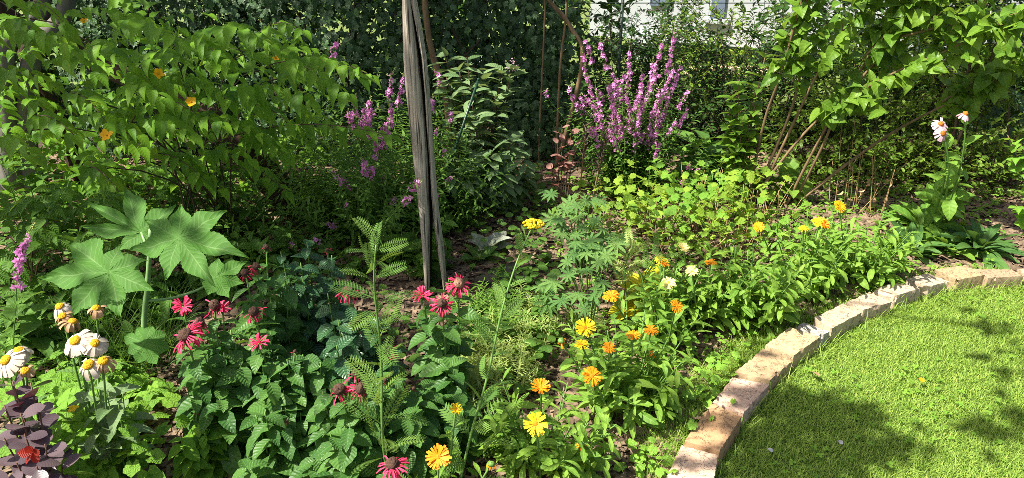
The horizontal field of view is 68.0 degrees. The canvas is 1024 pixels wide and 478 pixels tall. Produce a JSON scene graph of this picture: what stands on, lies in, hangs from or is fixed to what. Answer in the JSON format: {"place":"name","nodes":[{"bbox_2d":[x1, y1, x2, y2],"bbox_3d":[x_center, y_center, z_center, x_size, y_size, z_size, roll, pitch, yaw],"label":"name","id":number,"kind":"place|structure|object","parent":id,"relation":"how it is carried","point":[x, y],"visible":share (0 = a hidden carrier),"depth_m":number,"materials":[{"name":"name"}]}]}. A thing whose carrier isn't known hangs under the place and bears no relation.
{"place":"outdoors","nodes":[
{"label":"outdoors","id":0,"kind":"place"},
{"bbox_2d":[0,0,1019,135],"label":"neighbour lawn","id":1,"kind":"structure","parent":0,"point":[583,16],"depth_m":7.17,"materials":[{"name":"green plant"}]},
{"bbox_2d":[208,0,466,135],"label":"hedge bush","id":2,"kind":"object","parent":1,"relation":"on","point":[315,27],"visible":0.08,"depth_m":5.35,"materials":[{"name":"green plant"}]},
{"bbox_2d":[379,0,634,129],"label":"hedge bush","id":3,"kind":"object","parent":1,"relation":"on","point":[602,6],"visible":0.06,"depth_m":5.40,"materials":[{"name":"green plant"}]},
{"bbox_2d":[568,16,666,133],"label":"fence bush","id":4,"kind":"object","parent":1,"relation":"on","point":[599,61],"visible":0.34,"depth_m":4.99,"materials":[{"name":"green plant"}]},
{"bbox_2d":[752,0,988,132],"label":"hedge bush","id":5,"kind":"object","parent":1,"relation":"on","point":[778,9],"visible":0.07,"depth_m":5.34,"materials":[{"name":"green plant"}]},
{"bbox_2d":[0,127,1023,477],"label":"ground","id":6,"kind":"structure","parent":0,"point":[414,349],"depth_m":3.46,"materials":[{"name":"brown plant"}]},
{"bbox_2d":[0,222,34,423],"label":"loosestrife","id":7,"kind":"object","parent":6,"relation":"on","point":[21,254],"visible":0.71,"depth_m":2.25,"materials":[{"name":"purple plant"}]},
{"bbox_2d":[0,346,50,433],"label":"daisy","id":8,"kind":"object","parent":6,"relation":"on","point":[13,361],"visible":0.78,"depth_m":1.91,"materials":[{"name":"white plant"}]},
{"bbox_2d":[0,291,64,359],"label":"leafy weed","id":9,"kind":"object","parent":6,"relation":"on","point":[40,346],"visible":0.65,"depth_m":2.73,"materials":[{"name":"green plant"}]},
{"bbox_2d":[0,0,76,193],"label":"tree","id":10,"kind":"object","parent":6,"relation":"on","point":[64,6],"visible":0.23,"depth_m":4.04,"materials":[{"name":"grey plant"}]},
{"bbox_2d":[0,374,81,477],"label":"smoke bush","id":11,"kind":"object","parent":6,"relation":"on","point":[36,455],"visible":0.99,"depth_m":1.83,"materials":[{"name":"purple plant"}]},
{"bbox_2d":[0,334,94,415],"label":"celandine","id":12,"kind":"object","parent":6,"relation":"on","point":[67,380],"visible":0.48,"depth_m":2.31,"materials":[{"name":"green plant"}]},
{"bbox_2d":[0,133,145,240],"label":"leafy weed","id":13,"kind":"object","parent":6,"relation":"on","point":[31,178],"visible":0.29,"depth_m":3.63,"materials":[{"name":"green plant"}]},
{"bbox_2d":[0,184,149,309],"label":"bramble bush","id":14,"kind":"object","parent":6,"relation":"on","point":[38,247],"visible":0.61,"depth_m":2.98,"materials":[{"name":"green plant"}]},
{"bbox_2d":[0,374,152,475],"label":"celandine","id":15,"kind":"object","parent":6,"relation":"on","point":[62,429],"visible":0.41,"depth_m":2.04,"materials":[{"name":"green plant"}]},
{"bbox_2d":[0,421,165,477],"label":"celandine","id":16,"kind":"object","parent":6,"relation":"on","point":[157,455],"visible":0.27,"depth_m":2.01,"materials":[{"name":"green plant"}]},
{"bbox_2d":[54,303,130,474],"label":"daisy","id":17,"kind":"object","parent":6,"relation":"on","point":[87,343],"visible":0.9,"depth_m":1.96,"materials":[{"name":"white plant"}]},
{"bbox_2d":[58,380,157,477],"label":"daisy","id":18,"kind":"object","parent":6,"relation":"on","point":[113,417],"visible":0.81,"depth_m":2.02,"materials":[{"name":"green plant"}]},
{"bbox_2d":[40,281,183,329],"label":"leafy weed","id":19,"kind":"object","parent":6,"relation":"on","point":[60,295],"visible":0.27,"depth_m":2.98,"materials":[{"name":"green plant"}]},
{"bbox_2d":[22,259,220,380],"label":"shade grass","id":20,"kind":"structure","parent":6,"relation":"on","point":[110,337],"depth_m":2.83,"materials":[{"name":"green plant"}]},
{"bbox_2d":[75,384,189,477],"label":"celandine","id":21,"kind":"object","parent":6,"relation":"on","point":[108,470],"visible":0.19,"depth_m":2.18,"materials":[{"name":"green plant"}]},
{"bbox_2d":[87,359,180,419],"bbox_3d":[-1.288,0.516,2.543,0.299,0.117,0.400,-21,32,-37],"label":"celandine","id":22,"kind":"object","parent":6,"relation":"on","point":[161,388],"visible":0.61,"depth_m":2.54,"materials":[{"name":"green plant"}]},
{"bbox_2d":[38,187,249,367],"bbox_3d":[-1.173,0.201,2.582,0.724,0.696,0.539,0,25,0],"label":"castor plant","id":23,"kind":"object","parent":6,"relation":"on","point":[158,232],"visible":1,"depth_m":2.38,"materials":[{"name":"green plant"}]},
{"bbox_2d":[21,0,311,216],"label":"tree","id":24,"kind":"object","parent":6,"relation":"on","point":[276,193],"visible":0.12,"depth_m":3.94,"materials":[{"name":"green plant"}]},
{"bbox_2d":[87,141,264,237],"bbox_3d":[-1.639,-0.237,3.730,0.943,0.510,0.421,0,25,0],"label":"leafy weed","id":25,"kind":"object","parent":6,"relation":"on","point":[161,195],"visible":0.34,"depth_m":3.70,"materials":[{"name":"green plant"}]},
{"bbox_2d":[142,254,248,306],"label":"leafy weed","id":26,"kind":"object","parent":6,"relation":"on","point":[176,276],"visible":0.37,"depth_m":3.19,"materials":[{"name":"green plant"}]},
{"bbox_2d":[168,413,228,477],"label":"bee balm","id":27,"kind":"object","parent":6,"relation":"on","point":[188,462],"visible":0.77,"depth_m":2.17,"materials":[{"name":"green plant"}]},
{"bbox_2d":[0,0,404,234],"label":"kerria shrub","id":28,"kind":"object","parent":6,"relation":"on","point":[112,117],"visible":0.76,"depth_m":2.94,"materials":[{"name":"green plant"}]},
{"bbox_2d":[167,295,267,453],"bbox_3d":[-0.882,0.415,2.284,0.276,0.541,0.330,-10,27,-20],"label":"bee balm","id":29,"kind":"object","parent":6,"relation":"on","point":[207,369],"visible":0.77,"depth_m":2.20,"materials":[{"name":"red plant"}]},
{"bbox_2d":[51,0,401,168],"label":"ivy","id":30,"kind":"object","parent":6,"relation":"on","point":[331,37],"visible":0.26,"depth_m":4.51,"materials":[{"name":"green plant"}]},
{"bbox_2d":[192,369,266,476],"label":"bee balm","id":31,"kind":"object","parent":6,"relation":"on","point":[230,431],"visible":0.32,"depth_m":2.19,"materials":[{"name":"green plant"}]},
{"bbox_2d":[179,209,303,265],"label":"leafy weed","id":32,"kind":"object","parent":6,"relation":"on","point":[255,242],"visible":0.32,"depth_m":3.47,"materials":[{"name":"green plant"}]},
{"bbox_2d":[229,306,298,458],"bbox_3d":[-0.734,0.433,2.290,0.246,0.480,0.329,0,25,0],"label":"bee balm","id":33,"kind":"object","parent":6,"relation":"on","point":[263,359],"visible":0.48,"depth_m":2.20,"materials":[{"name":"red plant"}]},
{"bbox_2d":[231,244,314,374],"bbox_3d":[-0.787,0.303,2.499,0.271,0.555,0.275,0,25,0],"label":"bee balm","id":34,"kind":"object","parent":6,"relation":"on","point":[289,327],"visible":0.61,"depth_m":2.46,"materials":[{"name":"green plant"}]},
{"bbox_2d":[0,161,561,402],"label":"ground cover","id":35,"kind":"object","parent":6,"relation":"on","point":[505,280],"visible":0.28,"depth_m":3.30,"materials":[{"name":"green plant"}]},
{"bbox_2d":[232,377,335,477],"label":"bee balm","id":36,"kind":"object","parent":6,"relation":"on","point":[290,453],"visible":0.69,"depth_m":2.11,"materials":[{"name":"green plant"}]},
{"bbox_2d":[247,349,351,445],"bbox_3d":[-0.648,0.478,2.307,0.343,0.395,0.325,0,25,0],"label":"bee balm","id":37,"kind":"object","parent":6,"relation":"on","point":[304,385],"visible":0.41,"depth_m":2.21,"materials":[{"name":"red plant"}]},
{"bbox_2d":[273,239,347,359],"bbox_3d":[-0.738,0.238,2.748,0.320,0.448,0.349,10,27,21],"label":"bee balm","id":38,"kind":"object","parent":6,"relation":"on","point":[310,297],"visible":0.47,"depth_m":2.69,"materials":[{"name":"green plant"}]},
{"bbox_2d":[187,38,510,254],"bbox_3d":[-0.772,-0.480,3.649,1.448,1.026,1.430,10,27,20],"label":"loosestrife","id":39,"kind":"object","parent":6,"relation":"on","point":[370,200],"visible":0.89,"depth_m":3.53,"materials":[{"name":"green plant"}]},
{"bbox_2d":[305,368,401,477],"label":"bee balm","id":40,"kind":"object","parent":6,"relation":"on","point":[344,444],"visible":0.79,"depth_m":2.02,"materials":[{"name":"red plant"}]},
{"bbox_2d":[256,217,458,287],"bbox_3d":[-0.671,0.057,3.375,0.871,0.311,0.355,0,25,0],"label":"leafy weed","id":41,"kind":"object","parent":6,"relation":"on","point":[412,253],"visible":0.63,"depth_m":3.37,"materials":[{"name":"green plant"}]},
{"bbox_2d":[315,285,411,397],"bbox_3d":[-0.466,0.374,2.368,0.305,0.522,0.320,-7,26,-15],"label":"bee balm","id":42,"kind":"object","parent":6,"relation":"on","point":[343,346],"visible":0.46,"depth_m":2.30,"materials":[{"name":"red plant"}]},
{"bbox_2d":[329,216,429,477],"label":"yarrow","id":43,"kind":"object","parent":6,"relation":"on","point":[361,363],"visible":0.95,"depth_m":1.86,"materials":[{"name":"green plant"}]},
{"bbox_2d":[347,346,439,477],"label":"bee balm","id":44,"kind":"object","parent":6,"relation":"on","point":[397,429],"visible":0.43,"depth_m":2.10,"materials":[{"name":"green plant"}]},
{"bbox_2d":[402,0,446,295],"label":"split post","id":45,"kind":"object","parent":6,"relation":"on","point":[417,90],"visible":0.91,"depth_m":2.94,"materials":[{"name":"grey wood"}]},
{"bbox_2d":[403,379,481,471],"bbox_3d":[-0.225,0.531,2.303,0.283,0.328,0.298,0,25,0],"label":"bee balm","id":46,"kind":"object","parent":6,"relation":"on","point":[428,401],"visible":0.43,"depth_m":2.24,"materials":[{"name":"green plant"}]},
{"bbox_2d":[408,272,479,403],"bbox_3d":[-0.216,0.362,2.389,0.239,0.526,0.301,0,25,0],"label":"bee balm","id":47,"kind":"object","parent":6,"relation":"on","point":[443,364],"visible":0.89,"depth_m":2.34,"materials":[{"name":"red plant"}]},
{"bbox_2d":[382,67,513,235],"bbox_3d":[-0.339,-0.425,3.752,0.710,0.801,0.585,0,25,0],"label":"loosestrife","id":48,"kind":"object","parent":6,"relation":"on","point":[445,209],"visible":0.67,"depth_m":3.70,"materials":[{"name":"green plant"}]},
{"bbox_2d":[408,402,496,477],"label":"marigold","id":49,"kind":"object","parent":6,"relation":"on","point":[438,456],"visible":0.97,"depth_m":1.96,"materials":[{"name":"yellow plant"}]},
{"bbox_2d":[428,46,539,218],"bbox_3d":[-0.185,-0.520,3.902,0.667,0.870,0.668,0,25,0],"label":"buddleja","id":50,"kind":"object","parent":6,"relation":"on","point":[512,189],"visible":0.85,"depth_m":3.88,"materials":[{"name":"green plant"}]},
{"bbox_2d":[457,323,514,407],"bbox_3d":[-0.138,0.422,2.657,0.314,0.191,0.503,0,25,0],"label":"pink mound","id":51,"kind":"object","parent":6,"relation":"on","point":[473,358],"visible":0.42,"depth_m":2.60,"materials":[{"name":"green plant"}]},
{"bbox_2d":[445,268,530,347],"bbox_3d":[-0.084,0.286,2.973,0.318,0.185,0.528,-5,25,-10],"label":"pink mound","id":52,"kind":"object","parent":6,"relation":"on","point":[491,302],"visible":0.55,"depth_m":2.98,"materials":[{"name":"green plant"}]},
{"bbox_2d":[386,0,591,170],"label":"ivy","id":53,"kind":"object","parent":6,"relation":"on","point":[527,39],"visible":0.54,"depth_m":4.59,"materials":[{"name":"green plant"}]},
{"bbox_2d":[438,218,545,477],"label":"yarrow","id":54,"kind":"object","parent":6,"relation":"on","point":[515,304],"visible":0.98,"depth_m":2.04,"materials":[{"name":"green plant"}]},
{"bbox_2d":[460,310,549,420],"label":"plant","id":55,"kind":"object","parent":6,"relation":"on","point":[520,367],"visible":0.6,"depth_m":2.63,"materials":[{"name":"green plant"}]},
{"bbox_2d":[474,283,563,365],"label":"feathery-leaved plant","id":56,"kind":"object","parent":6,"relation":"on","point":[519,327],"visible":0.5,"depth_m":2.86,"materials":[{"name":"green plant"}]},
{"bbox_2d":[478,367,626,477],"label":"marigold","id":57,"kind":"object","parent":6,"relation":"on","point":[578,457],"visible":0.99,"depth_m":2.14,"materials":[{"name":"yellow plant"}]},
{"bbox_2d":[87,0,1023,154],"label":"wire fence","id":58,"kind":"object","parent":6,"relation":"on","point":[622,3],"visible":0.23,"depth_m":4.67,"materials":[{"name":"grey metal"}]},
{"bbox_2d":[530,231,629,324],"bbox_3d":[0.271,0.187,2.930,0.349,0.387,0.612,12,28,24],"label":"lupin","id":59,"kind":"object","parent":6,"relation":"on","point":[595,295],"visible":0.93,"depth_m":2.78,"materials":[{"name":"green plant"}]},
{"bbox_2d":[535,189,637,268],"bbox_3d":[0.301,0.036,3.162,0.352,0.465,0.616,-4,25,-8],"label":"lupin","id":60,"kind":"object","parent":6,"relation":"on","point":[568,207],"visible":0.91,"depth_m":3.04,"materials":[{"name":"green plant"}]},
{"bbox_2d":[545,0,669,136],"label":"fence bush","id":61,"kind":"object","parent":6,"relation":"on","point":[615,46],"visible":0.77,"depth_m":4.69,"materials":[{"name":"green plant"}]},
{"bbox_2d":[599,227,651,323],"bbox_3d":[0.446,0.158,2.947,0.190,0.430,0.198,-7,26,-15],"label":"vetch","id":62,"kind":"object","parent":6,"relation":"on","point":[627,257],"visible":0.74,"depth_m":2.93,"materials":[{"name":"green plant"}]},
{"bbox_2d":[552,301,702,438],"bbox_3d":[0.357,0.419,2.454,0.464,0.414,0.429,-11,27,-23],"label":"marigold","id":63,"kind":"object","parent":6,"relation":"on","point":[621,378],"visible":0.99,"depth_m":2.41,"materials":[{"name":"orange plant"}]},
{"bbox_2d":[542,25,714,198],"bbox_3d":[0.647,-0.658,4.085,0.895,0.977,0.564,6,26,14],"label":"loosestrife","id":64,"kind":"object","parent":6,"relation":"on","point":[634,148],"visible":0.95,"depth_m":4.03,"materials":[{"name":"purple plant"}]},
{"bbox_2d":[613,436,677,477],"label":"low leafy plant","id":65,"kind":"object","parent":6,"relation":"on","point":[651,449],"visible":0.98,"depth_m":2.25,"materials":[{"name":"green plant"}]},
{"bbox_2d":[591,144,708,243],"bbox_3d":[0.666,-0.217,3.754,0.531,0.424,1.555,5,25,10],"label":"columbine","id":66,"kind":"object","parent":6,"relation":"on","point":[632,214],"visible":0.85,"depth_m":3.51,"materials":[{"name":"green plant"}]},
{"bbox_2d":[573,191,744,273],"bbox_3d":[0.801,-0.052,3.679,0.684,0.188,1.069,22,33,38],"label":"columbine","id":67,"kind":"object","parent":6,"relation":"on","point":[665,223],"visible":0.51,"depth_m":3.55,"materials":[{"name":"green plant"}]},
{"bbox_2d":[602,256,715,363],"bbox_3d":[0.550,0.283,2.737,0.353,0.377,0.505,10,27,20],"label":"marigold","id":68,"kind":"object","parent":6,"relation":"on","point":[669,309],"visible":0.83,"depth_m":2.76,"materials":[{"name":"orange plant"}]},
{"bbox_2d":[620,6,751,130],"bbox_3d":[1.127,-1.081,5.073,0.900,0.934,0.554,0,25,0],"label":"fence bush","id":69,"kind":"object","parent":6,"relation":"on","point":[662,64],"visible":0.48,"depth_m":4.98,"materials":[{"name":"green plant"}]},
{"bbox_2d":[585,71,796,155],"bbox_3d":[1.155,-0.728,4.943,1.371,0.754,0.606,0,25,0],"label":"fence bush","id":70,"kind":"object","parent":6,"relation":"on","point":[713,109],"visible":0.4,"depth_m":4.85,"materials":[{"name":"green plant"}]},
{"bbox_2d":[666,445,717,477],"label":"kerb brick","id":71,"kind":"object","parent":6,"relation":"on","point":[688,462],"visible":0.98,"depth_m":2.22,"materials":[{"name":"stone"}]},
{"bbox_2d":[630,132,765,251],"bbox_3d":[0.916,-0.278,3.892,0.610,0.418,2.065,4,25,9],"label":"columbine","id":72,"kind":"object","parent":6,"relation":"on","point":[688,200],"visible":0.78,"depth_m":3.51,"materials":[{"name":"green plant"}]},
{"bbox_2d":[668,128,747,190],"bbox_3d":[1.130,-0.429,4.328,0.479,0.381,0.379,0,25,0],"label":"comfrey","id":73,"kind":"object","parent":6,"relation":"on","point":[708,151],"visible":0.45,"depth_m":4.29,"materials":[{"name":"green plant"}]},
{"bbox_2d":[684,403,741,467],"bbox_3d":[0.633,0.628,2.390,0.113,0.104,0.219,16,29,31],"label":"kerb brick","id":74,"kind":"object","parent":6,"relation":"on","point":[718,433],"visible":0.79,"depth_m":2.35,"materials":[{"name":"stone"}]},
{"bbox_2d":[656,241,776,336],"bbox_3d":[0.777,0.186,2.963,0.427,0.401,0.376,0,25,0],"label":"marigold","id":75,"kind":"object","parent":6,"relation":"on","point":[711,310],"visible":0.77,"depth_m":2.91,"materials":[{"name":"green plant"}]},
{"bbox_2d":[648,0,796,141],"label":"fence bush","id":76,"kind":"object","parent":6,"relation":"on","point":[716,12],"visible":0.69,"depth_m":4.80,"materials":[{"name":"green plant"}]},
{"bbox_2d":[649,190,815,261],"bbox_3d":[1.043,-0.079,3.722,0.657,0.201,1.222,13,28,26],"label":"columbine","id":77,"kind":"object","parent":6,"relation":"on","point":[729,229],"visible":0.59,"depth_m":3.61,"materials":[{"name":"green plant"}]},
{"bbox_2d":[674,136,791,234],"bbox_3d":[1.108,-0.245,3.830,0.538,0.410,1.576,8,26,17],"label":"columbine","id":78,"kind":"object","parent":6,"relation":"on","point":[766,171],"visible":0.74,"depth_m":3.55,"materials":[{"name":"green plant"}]},
{"bbox_2d":[713,377,768,427],"bbox_3d":[0.765,0.556,2.559,0.124,0.093,0.208,17,30,32],"label":"kerb brick","id":79,"kind":"object","parent":6,"relation":"on","point":[747,395],"visible":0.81,"depth_m":2.53,"materials":[{"name":"stone"}]},
{"bbox_2d":[714,51,778,206],"bbox_3d":[1.207,-0.551,3.992,0.324,0.845,0.240,0,25,0],"label":"young lilac","id":80,"kind":"object","parent":6,"relation":"on","point":[741,149],"visible":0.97,"depth_m":3.97,"materials":[{"name":"green plant"}]},
{"bbox_2d":[703,239,811,339],"bbox_3d":[0.949,0.182,2.964,0.388,0.375,0.407,19,31,35],"label":"marigold","id":81,"kind":"object","parent":6,"relation":"on","point":[779,306],"visible":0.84,"depth_m":2.91,"materials":[{"name":"green plant"}]},
{"bbox_2d":[694,0,828,149],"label":"fence bush","id":82,"kind":"object","parent":6,"relation":"on","point":[713,49],"visible":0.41,"depth_m":4.80,"materials":[{"name":"green plant"}]},
{"bbox_2d":[734,349,791,393],"bbox_3d":[0.889,0.488,2.700,0.117,0.096,0.222,22,33,39],"label":"kerb brick","id":83,"kind":"object","parent":6,"relation":"on","point":[776,367],"visible":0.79,"depth_m":2.67,"materials":[{"name":"stone"}]},
{"bbox_2d":[726,158,813,201],"bbox_3d":[1.419,-0.306,4.148,0.471,0.270,0.269,0,25,0],"label":"comfrey","id":84,"kind":"object","parent":6,"relation":"on","point":[792,172],"visible":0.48,"depth_m":4.13,"materials":[{"name":"green plant"}]},
{"bbox_2d":[550,167,1007,363],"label":"weeds","id":85,"kind":"object","parent":6,"relation":"on","point":[706,339],"visible":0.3,"depth_m":3.87,"materials":[{"name":"green plant"}]},
{"bbox_2d":[722,155,838,262],"bbox_3d":[1.392,-0.157,3.891,0.547,0.200,1.663,9,27,19],"label":"columbine","id":86,"kind":"object","parent":6,"relation":"on","point":[777,225],"visible":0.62,"depth_m":3.62,"materials":[{"name":"green plant"}]},
{"bbox_2d":[765,327,819,368],"bbox_3d":[1.042,0.421,2.839,0.193,0.102,0.121,-21,32,-38],"label":"kerb brick","id":87,"kind":"object","parent":6,"relation":"on","point":[791,344],"visible":0.79,"depth_m":2.80,"materials":[{"name":"stone"}]},
{"bbox_2d":[589,0,1023,59],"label":"house","id":88,"kind":"structure","parent":6,"relation":"on","point":[643,17],"depth_m":7.36,"materials":[{"name":"white"}]},
{"bbox_2d":[750,207,864,303],"bbox_3d":[1.266,0.079,3.231,0.403,0.447,0.494,17,30,32],"label":"marigold","id":89,"kind":"object","parent":6,"relation":"on","point":[825,264],"visible":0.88,"depth_m":3.13,"materials":[{"name":"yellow plant"}]},
{"bbox_2d":[752,72,882,180],"bbox_3d":[1.858,-0.610,4.640,0.771,0.867,0.637,-13,28,-26],"label":"privet bush","id":90,"kind":"object","parent":6,"relation":"on","point":[800,142],"visible":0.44,"depth_m":4.56,"materials":[{"name":"green plant"}]},
{"bbox_2d":[744,0,891,144],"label":"fence bush","id":91,"kind":"object","parent":6,"relation":"on","point":[814,31],"visible":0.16,"depth_m":4.98,"materials":[{"name":"green plant"}]},
{"bbox_2d":[813,303,860,341],"bbox_3d":[1.281,0.343,3.003,0.219,0.103,0.091,-17,30,-33],"label":"kerb brick","id":92,"kind":"object","parent":6,"relation":"on","point":[835,321],"visible":0.82,"depth_m":2.97,"materials":[{"name":"stone"}]},
{"bbox_2d":[792,20,950,176],"bbox_3d":[2.116,-0.831,4.489,0.881,1.004,0.686,0,25,0],"label":"privet bush","id":93,"kind":"object","parent":6,"relation":"on","point":[902,109],"visible":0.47,"depth_m":4.42,"materials":[{"name":"green plant"}]},
{"bbox_2d":[811,196,932,290],"bbox_3d":[1.546,0.023,3.287,0.462,0.429,0.457,0,25,0],"label":"marigold","id":94,"kind":"object","parent":6,"relation":"on","point":[882,264],"visible":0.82,"depth_m":3.23,"materials":[{"name":"green plant"}]},
{"bbox_2d":[790,124,972,200],"bbox_3d":[2.133,-0.351,4.460,1.080,0.650,0.688,0,25,0],"label":"privet bush","id":95,"kind":"object","parent":6,"relation":"on","point":[887,147],"visible":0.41,"depth_m":4.35,"materials":[{"name":"green plant"}]},
{"bbox_2d":[749,0,1023,205],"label":"lilac shrub","id":96,"kind":"object","parent":6,"relation":"on","point":[994,79],"visible":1,"depth_m":3.53,"materials":[{"name":"green plant"}]},
{"bbox_2d":[880,200,964,239],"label":"rosette plant","id":97,"kind":"object","parent":6,"relation":"on","point":[916,214],"visible":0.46,"depth_m":3.87,"materials":[{"name":"green plant"}]},
{"bbox_2d":[845,0,1023,162],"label":"privet bush","id":98,"kind":"object","parent":6,"relation":"on","point":[930,105],"visible":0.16,"depth_m":4.51,"materials":[{"name":"green plant"}]},
{"bbox_2d":[914,111,982,233],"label":"coneflower","id":99,"kind":"object","parent":6,"relation":"on","point":[948,205],"visible":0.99,"depth_m":3.49,"materials":[{"name":"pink plant"}]},
{"bbox_2d":[879,131,1023,205],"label":"privet bush","id":100,"kind":"object","parent":6,"relation":"on","point":[985,165],"visible":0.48,"depth_m":4.25,"materials":[{"name":"green plant"}]},
{"bbox_2d":[935,265,984,291],"bbox_3d":[1.959,0.186,3.338,0.176,0.104,0.101,-6,26,-12],"label":"kerb brick","id":101,"kind":"object","parent":6,"relation":"on","point":[953,275],"visible":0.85,"depth_m":3.30,"materials":[{"name":"stone"}]},
{"bbox_2d":[915,46,1023,200],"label":"privet bush","id":102,"kind":"object","parent":6,"relation":"on","point":[1007,104],"visible":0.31,"depth_m":4.31,"materials":[{"name":"green plant"}]},
{"bbox_2d":[931,218,1023,269],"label":"rosette plant","id":103,"kind":"object","parent":6,"relation":"on","point":[981,242],"visible":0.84,"depth_m":3.60,"materials":[{"name":"green plant"}]},
{"bbox_2d":[943,0,1023,157],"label":"ivy","id":104,"kind":"object","parent":6,"relation":"on","point":[993,111],"visible":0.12,"depth_m":4.72,"materials":[{"name":"green plant"}]},
{"bbox_2d":[632,262,1023,477],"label":"lawn","id":105,"kind":"structure","parent":0,"point":[783,461],"depth_m":2.53,"materials":[{"name":"plant"}]},
{"bbox_2d":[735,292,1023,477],"bbox_3d":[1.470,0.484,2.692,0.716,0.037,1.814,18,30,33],"label":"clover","id":106,"kind":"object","parent":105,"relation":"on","point":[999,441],"visible":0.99,"depth_m":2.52,"materials":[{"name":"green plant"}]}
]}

